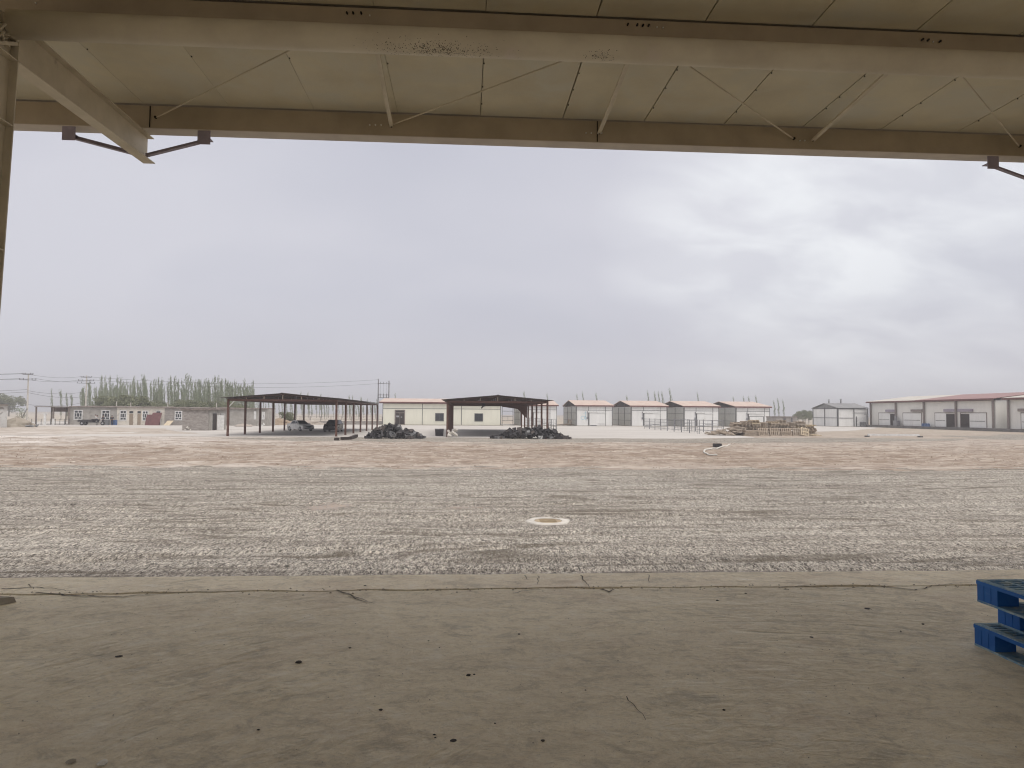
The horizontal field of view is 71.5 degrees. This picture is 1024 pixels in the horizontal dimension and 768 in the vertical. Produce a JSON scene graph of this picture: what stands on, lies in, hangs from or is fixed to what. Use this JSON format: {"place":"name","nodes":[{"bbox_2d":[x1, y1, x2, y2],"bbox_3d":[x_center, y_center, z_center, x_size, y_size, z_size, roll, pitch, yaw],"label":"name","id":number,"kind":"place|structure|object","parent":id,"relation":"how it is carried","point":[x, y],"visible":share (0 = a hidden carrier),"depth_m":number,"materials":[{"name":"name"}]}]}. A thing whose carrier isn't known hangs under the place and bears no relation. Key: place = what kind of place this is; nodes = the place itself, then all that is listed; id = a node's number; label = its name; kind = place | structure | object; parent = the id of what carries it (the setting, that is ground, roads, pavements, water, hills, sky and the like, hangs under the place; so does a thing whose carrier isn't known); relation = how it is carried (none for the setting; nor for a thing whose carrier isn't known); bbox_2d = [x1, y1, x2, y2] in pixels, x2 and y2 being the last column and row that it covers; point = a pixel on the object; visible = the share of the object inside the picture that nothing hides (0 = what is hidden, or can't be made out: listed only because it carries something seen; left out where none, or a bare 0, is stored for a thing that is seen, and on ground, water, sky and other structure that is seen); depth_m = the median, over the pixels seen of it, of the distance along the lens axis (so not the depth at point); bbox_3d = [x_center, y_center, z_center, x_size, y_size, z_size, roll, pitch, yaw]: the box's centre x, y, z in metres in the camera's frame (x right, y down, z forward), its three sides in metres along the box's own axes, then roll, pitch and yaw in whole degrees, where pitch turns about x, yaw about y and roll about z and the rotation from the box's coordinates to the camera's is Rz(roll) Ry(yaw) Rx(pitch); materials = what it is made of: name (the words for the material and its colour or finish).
{"place":"outdoors","nodes":[
{"label":"outdoors","id":0,"kind":"place"},
{"bbox_2d":[69,401,116,424],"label":"mud house","id":1,"kind":"structure","parent":0,"point":[77,413],"depth_m":127.16,"materials":[{"name":"grey paint"}]},
{"bbox_2d":[73,410,82,419],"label":"window","id":2,"kind":"structure","parent":1,"relation":"in","point":[78,414],"depth_m":127.00,"materials":[{"name":"white glass"}]},
{"bbox_2d":[101,410,109,419],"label":"window","id":3,"kind":"structure","parent":1,"relation":"in","point":[106,413],"depth_m":127.31,"materials":[{"name":"white glass"}]},
{"bbox_2d":[116,403,164,424],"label":"mud house","id":4,"kind":"structure","parent":0,"point":[131,415],"depth_m":127.66,"materials":[{"name":"beige paint"}]},
{"bbox_2d":[119,410,126,420],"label":"window","id":5,"kind":"structure","parent":4,"relation":"in","point":[123,413],"depth_m":127.50,"materials":[{"name":"white glass"}]},
{"bbox_2d":[129,411,133,424],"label":"door","id":6,"kind":"structure","parent":4,"relation":"in","point":[131,413],"depth_m":127.56,"materials":[{"name":"beige paint"}]},
{"bbox_2d":[137,411,141,424],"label":"door","id":7,"kind":"structure","parent":4,"relation":"in","point":[138,412],"depth_m":127.65,"materials":[{"name":"beige paint"}]},
{"bbox_2d":[142,411,148,420],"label":"window","id":8,"kind":"structure","parent":4,"relation":"in","point":[144,413],"depth_m":127.75,"materials":[{"name":"white glass"}]},
{"bbox_2d":[164,403,223,424],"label":"mud house","id":9,"kind":"structure","parent":0,"point":[174,415],"depth_m":128.12,"materials":[{"name":"brown brick"}]},
{"bbox_2d":[174,411,181,419],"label":"window","id":10,"kind":"structure","parent":9,"relation":"in","point":[178,414],"depth_m":128.12,"materials":[{"name":"white glass"}]},
{"bbox_2d":[216,403,229,425],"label":"mud house","id":11,"kind":"structure","parent":0,"point":[226,414],"depth_m":128.73,"materials":[{"name":"brown brick"}]},
{"bbox_2d":[230,408,274,425],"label":"mud house","id":12,"kind":"structure","parent":0,"point":[237,416],"depth_m":129.00,"materials":[{"name":"grey paint"}]},
{"bbox_2d":[11,421,875,438],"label":"concrete yard","id":13,"kind":"structure","parent":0,"point":[612,431],"depth_m":98.28,"materials":[{"name":"concrete"}]},
{"bbox_2d":[16,408,27,417],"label":"bare shrub","id":14,"kind":"object","parent":13,"relation":"on","point":[24,409],"visible":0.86,"depth_m":113.07,"materials":[{"name":"brown plant"}]},
{"bbox_2d":[19,373,32,419],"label":"power pole","id":15,"kind":"object","parent":13,"relation":"on","point":[27,394],"visible":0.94,"depth_m":118.82,"materials":[{"name":"concrete"}]},
{"bbox_2d":[34,406,69,424],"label":"open shed","id":16,"kind":"structure","parent":13,"relation":"on","point":[59,409],"depth_m":126.58,"materials":[{"name":"metal"}]},
{"bbox_2d":[77,375,94,405],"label":"power pole","id":17,"kind":"object","parent":13,"relation":"on","point":[86,388],"visible":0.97,"depth_m":144.56,"materials":[{"name":"concrete"}]},
{"bbox_2d":[77,418,104,424],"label":"cargo tricycle","id":18,"kind":"object","parent":13,"relation":"on","point":[84,422],"visible":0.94,"depth_m":122.92,"materials":[{"name":"black metal"}]},
{"bbox_2d":[93,395,117,405],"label":"bushy tree","id":19,"kind":"object","parent":13,"relation":"on","point":[100,399],"visible":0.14,"depth_m":161.83,"materials":[{"name":"green plant"}]},
{"bbox_2d":[100,394,136,405],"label":"bushy tree","id":20,"kind":"object","parent":13,"relation":"on","point":[119,399],"visible":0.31,"depth_m":153.00,"materials":[{"name":"green plant"}]},
{"bbox_2d":[123,395,155,406],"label":"bushy tree","id":21,"kind":"object","parent":13,"relation":"on","point":[141,400],"visible":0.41,"depth_m":154.02,"materials":[{"name":"green plant"}]},
{"bbox_2d":[145,415,151,424],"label":"metal gate","id":22,"kind":"structure","parent":13,"relation":"on","point":[148,419],"depth_m":127.14,"materials":[{"name":"metal"}]},
{"bbox_2d":[149,413,161,424],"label":"metal gate","id":23,"kind":"structure","parent":13,"relation":"on","point":[155,418],"depth_m":126.82,"materials":[{"name":"metal"}]},
{"bbox_2d":[154,401,170,406],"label":"bushy tree","id":24,"kind":"object","parent":13,"relation":"on","point":[161,404],"visible":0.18,"depth_m":165.60,"materials":[{"name":"green plant"}]},
{"bbox_2d":[163,400,191,406],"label":"bushy tree","id":25,"kind":"object","parent":13,"relation":"on","point":[178,404],"visible":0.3,"depth_m":154.50,"materials":[{"name":"green plant"}]},
{"bbox_2d":[185,400,207,406],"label":"bushy tree","id":26,"kind":"object","parent":13,"relation":"on","point":[198,404],"visible":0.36,"depth_m":157.61,"materials":[{"name":"green plant"}]},
{"bbox_2d":[180,409,226,429],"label":"brick hut","id":27,"kind":"object","parent":13,"relation":"on","point":[203,419],"visible":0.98,"depth_m":94.87,"materials":[{"name":"grey paint"}]},
{"bbox_2d":[212,413,216,429],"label":"door","id":28,"kind":"structure","parent":27,"relation":"in","point":[214,423],"depth_m":97.01,"materials":[{"name":"grey metal"}]},
{"bbox_2d":[217,415,223,429],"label":"open door leaf","id":29,"kind":"structure","parent":27,"relation":"in","point":[220,418],"depth_m":98.19,"materials":[{"name":"white plastic"}]},
{"bbox_2d":[206,400,224,406],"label":"bushy tree","id":30,"kind":"object","parent":13,"relation":"on","point":[219,403],"visible":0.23,"depth_m":159.90,"materials":[{"name":"green plant"}]},
{"bbox_2d":[222,401,243,407],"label":"bushy tree","id":31,"kind":"object","parent":13,"relation":"on","point":[239,405],"visible":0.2,"depth_m":153.41,"materials":[{"name":"green plant"}]},
{"bbox_2d":[235,423,252,426],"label":"earth mound","id":32,"kind":"object","parent":13,"relation":"on","point":[242,425],"visible":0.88,"depth_m":121.30,"materials":[{"name":"soil"}]},
{"bbox_2d":[275,418,290,424],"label":"earth mound","id":33,"kind":"object","parent":13,"relation":"on","point":[279,421],"visible":0.62,"depth_m":139.11,"materials":[{"name":"soil"}]},
{"bbox_2d":[279,412,296,420],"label":"bushy tree","id":34,"kind":"object","parent":13,"relation":"on","point":[289,416],"visible":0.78,"depth_m":143.66,"materials":[{"name":"green plant"}]},
{"bbox_2d":[221,393,378,436],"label":"carport","id":35,"kind":"object","parent":13,"relation":"on","point":[289,398],"visible":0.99,"depth_m":80.73,"materials":[{"name":"red paint"}]},
{"bbox_2d":[287,420,313,430],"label":"white sedan","id":36,"kind":"object","parent":13,"relation":"on","point":[299,425],"visible":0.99,"depth_m":96.12,"materials":[{"name":"paint"}]},
{"bbox_2d":[291,420,325,424],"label":"earth mound","id":37,"kind":"object","parent":13,"relation":"on","point":[311,422],"visible":0.37,"depth_m":142.63,"materials":[{"name":"soil"}]},
{"bbox_2d":[279,416,381,424],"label":"wire fence","id":38,"kind":"object","parent":13,"relation":"on","point":[358,422],"visible":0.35,"depth_m":147.88,"materials":[{"name":"grey metal"}]},
{"bbox_2d":[323,420,342,431],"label":"dark hatchback","id":39,"kind":"object","parent":13,"relation":"on","point":[329,425],"visible":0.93,"depth_m":92.35,"materials":[{"name":"black paint"}]},
{"bbox_2d":[377,379,389,420],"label":"transformer pole","id":40,"kind":"object","parent":13,"relation":"on","point":[383,394],"visible":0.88,"depth_m":163.26,"materials":[{"name":"grey metal"}]},
{"bbox_2d":[84,376,366,383],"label":"power wire","id":41,"kind":"object","parent":40,"relation":"attached to","point":[227,383],"visible":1,"depth_m":153.46,"materials":[{"name":"grey metal"}]},
{"bbox_2d":[98,380,365,387],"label":"power wire","id":42,"kind":"object","parent":40,"relation":"attached to","point":[250,387],"visible":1,"depth_m":154.97,"materials":[{"name":"grey metal"}]},
{"bbox_2d":[435,429,443,435],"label":"waste bin","id":43,"kind":"object","parent":13,"relation":"on","point":[439,432],"visible":0.93,"depth_m":78.94,"materials":[{"name":"black plastic"}]},
{"bbox_2d":[379,398,502,425],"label":"cream building","id":44,"kind":"structure","parent":13,"relation":"on","point":[407,411],"depth_m":148.14,"materials":[{"name":"concrete"}]},
{"bbox_2d":[395,410,404,423],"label":"door","id":45,"kind":"structure","parent":44,"relation":"in","point":[399,414],"depth_m":147.54,"materials":[{"name":"grey metal"}]},
{"bbox_2d":[435,413,443,420],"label":"window","id":46,"kind":"structure","parent":44,"relation":"in","point":[438,416],"depth_m":148.08,"materials":[{"name":"grey glass"}]},
{"bbox_2d":[474,413,482,420],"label":"window","id":47,"kind":"structure","parent":44,"relation":"in","point":[477,416],"depth_m":148.62,"materials":[{"name":"grey glass"}]},
{"bbox_2d":[447,428,457,436],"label":"rubble heap","id":48,"kind":"object","parent":13,"relation":"on","point":[453,432],"visible":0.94,"depth_m":75.30,"materials":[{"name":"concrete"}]},
{"bbox_2d":[441,395,553,436],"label":"carport","id":49,"kind":"object","parent":13,"relation":"on","point":[521,404],"visible":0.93,"depth_m":82.46,"materials":[{"name":"red paint"}]},
{"bbox_2d":[514,401,558,425],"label":"cold room","id":50,"kind":"object","parent":13,"relation":"on","point":[552,409],"visible":0.36,"depth_m":150.04,"materials":[{"name":"grey"}]},
{"bbox_2d":[533,411,549,425],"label":"sliding door","id":51,"kind":"structure","parent":50,"relation":"in","point":[544,413],"depth_m":149.83,"materials":[{"name":"grey metal"}]},
{"bbox_2d":[563,400,613,425],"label":"cold room","id":52,"kind":"object","parent":13,"relation":"on","point":[593,413],"visible":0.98,"depth_m":150.85,"materials":[{"name":"grey"}]},
{"bbox_2d":[588,411,604,425],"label":"sliding door","id":53,"kind":"structure","parent":52,"relation":"in","point":[595,419],"depth_m":150.60,"materials":[{"name":"grey metal"}]},
{"bbox_2d":[612,401,668,426],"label":"cold room","id":54,"kind":"object","parent":13,"relation":"on","point":[630,413],"visible":0.92,"depth_m":151.72,"materials":[{"name":"grey"}]},
{"bbox_2d":[643,411,659,425],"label":"sliding door","id":55,"kind":"structure","parent":54,"relation":"in","point":[654,417],"depth_m":151.41,"materials":[{"name":"grey metal"}]},
{"bbox_2d":[664,401,720,426],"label":"cold room","id":56,"kind":"object","parent":13,"relation":"on","point":[694,410],"visible":0.73,"depth_m":152.45,"materials":[{"name":"grey"}]},
{"bbox_2d":[696,412,712,426],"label":"sliding door","id":57,"kind":"structure","parent":56,"relation":"in","point":[707,417],"depth_m":152.15,"materials":[{"name":"grey metal"}]},
{"bbox_2d":[699,420,723,433],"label":"metal railing","id":58,"kind":"object","parent":13,"relation":"on","point":[711,427],"visible":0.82,"depth_m":94.88,"materials":[{"name":"metal"}]},
{"bbox_2d":[705,401,771,426],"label":"cold room","id":59,"kind":"object","parent":13,"relation":"on","point":[729,411],"visible":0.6,"depth_m":153.63,"materials":[{"name":"grey"}]},
{"bbox_2d":[747,412,763,421],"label":"sliding door","id":60,"kind":"structure","parent":59,"relation":"in","point":[760,419],"depth_m":152.89,"materials":[{"name":"grey metal"}]},
{"bbox_2d":[766,416,796,424],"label":"brick hut","id":61,"kind":"object","parent":13,"relation":"on","point":[786,418],"visible":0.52,"depth_m":131.52,"materials":[{"name":"grey brick"}]},
{"bbox_2d":[811,399,868,426],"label":"grey shed","id":62,"kind":"structure","parent":13,"relation":"on","point":[840,414],"depth_m":167.25,"materials":[{"name":"metal"}]},
{"bbox_2d":[856,417,865,425],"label":"door","id":63,"kind":"structure","parent":62,"relation":"in","point":[858,419],"depth_m":166.41,"materials":[{"name":"white metal"}]},
{"bbox_2d":[0,465,1023,577],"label":"gravel yard","id":64,"kind":"structure","parent":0,"point":[365,479],"depth_m":16.89,"materials":[{"name":"gravel"}]},
{"bbox_2d":[306,502,350,510],"bbox_3d":[-4.935,3.295,18.959,1.113,0.079,1.928,0,-2,12],"label":"dirt patch","id":65,"kind":"object","parent":64,"relation":"on","point":[334,506],"visible":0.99,"depth_m":19.01,"materials":[{"name":"soil"}]},
{"bbox_2d":[525,517,569,524],"bbox_3d":[0.857,3.270,16.911,1.105,0.055,1.234,1,-2,-4],"label":"manhole","id":66,"kind":"object","parent":64,"relation":"on","point":[546,521],"visible":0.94,"depth_m":16.80,"materials":[{"name":"concrete"}]},
{"bbox_2d":[0,440,1023,470],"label":"dirt yard","id":67,"kind":"structure","parent":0,"point":[750,456],"depth_m":43.22,"materials":[{"name":"soil"}]},
{"bbox_2d":[0,436,1023,468],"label":"loose stones","id":68,"kind":"object","parent":67,"relation":"on","point":[520,455],"visible":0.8,"depth_m":44.92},
{"bbox_2d":[703,444,730,455],"bbox_3d":[14.964,4.748,52.137,1.293,0.178,16.246,0,-3,20],"label":"hose","id":69,"kind":"object","parent":67,"relation":"on","point":[704,450],"visible":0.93,"depth_m":50.35,"materials":[{"name":"rubber"}]},
{"bbox_2d":[0,411,1023,468],"bbox_3d":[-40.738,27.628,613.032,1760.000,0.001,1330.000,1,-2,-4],"label":"ground","id":70,"kind":"structure","parent":0,"point":[7,432],"depth_m":77.15,"materials":[{"name":"soil"}]},
{"bbox_2d":[0,404,7,427],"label":"edge building","id":71,"kind":"structure","parent":70,"relation":"on","point":[3,415],"depth_m":103.23,"materials":[{"name":"paint"}]},
{"bbox_2d":[0,393,26,415],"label":"bushy tree","id":72,"kind":"object","parent":70,"relation":"on","point":[6,398],"visible":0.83,"depth_m":286.40,"materials":[{"name":"green plant"}]},
{"bbox_2d":[7,416,34,426],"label":"earth mound","id":73,"kind":"object","parent":70,"relation":"on","point":[16,421],"visible":0.81,"depth_m":106.96,"materials":[{"name":"soil"}]},
{"bbox_2d":[97,432,138,432],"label":"dirt patch","id":74,"kind":"object","parent":70,"relation":"on","point":[117,432],"visible":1,"depth_m":83.37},
{"bbox_2d":[206,378,209,402],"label":"poplar tree","id":75,"kind":"object","parent":70,"relation":"on","point":[208,385],"visible":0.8,"depth_m":187.08,"materials":[{"name":"green plant"}]},
{"bbox_2d":[212,377,217,401],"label":"poplar tree","id":76,"kind":"object","parent":70,"relation":"on","point":[215,389],"visible":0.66,"depth_m":188.91,"materials":[{"name":"green plant"}]},
{"bbox_2d":[219,378,223,401],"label":"poplar tree","id":77,"kind":"object","parent":70,"relation":"on","point":[221,385],"visible":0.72,"depth_m":185.63,"materials":[{"name":"green plant"}]},
{"bbox_2d":[758,428,766,435],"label":"wooden pallet","id":78,"kind":"object","parent":70,"relation":"on","point":[762,431],"visible":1,"depth_m":88.38,"materials":[{"name":"brown wood"}]},
{"bbox_2d":[769,428,778,435],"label":"wooden pallet","id":79,"kind":"object","parent":70,"relation":"on","point":[773,430],"visible":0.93,"depth_m":88.44,"materials":[{"name":"brown wood"}]},
{"bbox_2d":[781,428,790,435],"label":"wooden pallet","id":80,"kind":"object","parent":70,"relation":"on","point":[785,434],"visible":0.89,"depth_m":88.59,"materials":[{"name":"brown wood"}]},
{"bbox_2d":[792,428,801,435],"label":"wooden pallet","id":81,"kind":"object","parent":70,"relation":"on","point":[796,429],"visible":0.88,"depth_m":88.67,"materials":[{"name":"grey wood"}]},
{"bbox_2d":[795,410,812,420],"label":"bushy tree","id":82,"kind":"object","parent":70,"relation":"on","point":[805,414],"visible":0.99,"depth_m":256.97,"materials":[{"name":"green plant"}]},
{"bbox_2d":[800,427,808,435],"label":"wooden pallet","id":83,"kind":"object","parent":70,"relation":"on","point":[804,433],"visible":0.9,"depth_m":88.33,"materials":[{"name":"brown wood"}]},
{"bbox_2d":[864,434,922,436],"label":"white beam","id":84,"kind":"structure","parent":70,"relation":"on","point":[869,435],"depth_m":86.84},
{"bbox_2d":[865,425,1023,431],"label":"loading platform","id":85,"kind":"structure","parent":70,"relation":"on","point":[965,428],"depth_m":135.87,"materials":[{"name":"concrete"}]},
{"bbox_2d":[893,416,899,425],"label":"cooling unit","id":86,"kind":"object","parent":85,"relation":"on","point":[896,422],"visible":1,"depth_m":155.19,"materials":[{"name":"metal"}]},
{"bbox_2d":[866,392,1023,427],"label":"long cold store","id":87,"kind":"structure","parent":85,"relation":"on","point":[988,410],"depth_m":141.09,"materials":[{"name":"grey"}]},
{"bbox_2d":[1002,395,1023,428],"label":"long cold store","id":88,"kind":"structure","parent":85,"relation":"on","point":[1015,412],"depth_m":122.61,"materials":[{"name":"grey"}]},
{"bbox_2d":[0,131,1023,416],"label":"sky","id":89,"kind":"structure","parent":0,"point":[431,271],"materials":[{"name":"grey"}]},
{"bbox_2d":[7,470,1023,574],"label":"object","id":90,"kind":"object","parent":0,"point":[528,539],"visible":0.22,"depth_m":15.24,"materials":[{"name":"gravel"}]},
{"bbox_2d":[226,437,971,443],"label":"gravel strip","id":91,"kind":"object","parent":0,"point":[587,440],"visible":0.74,"depth_m":69.40,"materials":[{"name":"gravel"}]},
{"bbox_2d":[340,434,357,439],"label":"timber block","id":92,"kind":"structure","parent":91,"relation":"on","point":[350,437],"depth_m":66.61,"materials":[{"name":"wood"}]},
{"bbox_2d":[942,434,1023,439],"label":"gravel path","id":93,"kind":"structure","parent":0,"point":[1009,436],"depth_m":90.88,"materials":[{"name":"gravel"}]},
{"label":"dock base","id":94,"kind":"structure","parent":0,"visible":0},
{"bbox_2d":[0,585,1023,767],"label":"dock floor","id":95,"kind":"structure","parent":94,"relation":"on","point":[216,708],"depth_m":4.18,"materials":[{"name":"concrete"}]},
{"bbox_2d":[0,596,15,604],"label":"concrete chunk","id":96,"kind":"object","parent":95,"relation":"on","point":[5,600],"visible":1,"depth_m":5.77,"materials":[{"name":"concrete"}]},
{"bbox_2d":[96,759,107,765],"bbox_3d":[-1.820,1.681,3.160,0.046,0.016,0.049,1,-2,-4],"label":"plaster crumb","id":97,"kind":"object","parent":95,"relation":"on","point":[103,762],"visible":1,"depth_m":3.15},
{"bbox_2d":[2,575,961,719],"bbox_3d":[0.021,1.781,5.234,8.831,0.001,3.262,1,-2,-4],"label":"floor crack","id":98,"kind":"object","parent":95,"relation":"on","point":[374,603],"visible":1,"depth_m":6.17,"materials":[{"name":"concrete"}]},
{"bbox_2d":[2,578,1015,767],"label":"floor grit","id":99,"kind":"object","parent":95,"relation":"on","point":[884,586],"visible":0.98,"depth_m":6.16,"materials":[{"name":"gravel"}]},
{"bbox_2d":[0,0,1023,596],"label":"loading canopy","id":100,"kind":"object","parent":95,"relation":"on","point":[896,78],"visible":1,"depth_m":7.53,"materials":[{"name":"metal"}]},
{"bbox_2d":[973,623,1023,666],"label":"blue pallet","id":101,"kind":"object","parent":95,"relation":"on","point":[998,640],"visible":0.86,"depth_m":4.71,"materials":[{"name":"plastic"}]},
{"bbox_2d":[998,602,1023,633],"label":"blue pallet","id":102,"kind":"object","parent":101,"relation":"on","point":[1011,621],"visible":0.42,"depth_m":4.76,"materials":[{"name":"plastic"}]},
{"bbox_2d":[976,579,1023,618],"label":"blue pallet","id":103,"kind":"object","parent":102,"relation":"on","point":[1004,595],"visible":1,"depth_m":4.71,"materials":[{"name":"plastic"}]},
{"bbox_2d":[0,570,1023,595],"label":"kerb strip","id":104,"kind":"object","parent":94,"relation":"on","point":[124,585],"visible":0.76,"depth_m":6.62,"materials":[{"name":"concrete"}]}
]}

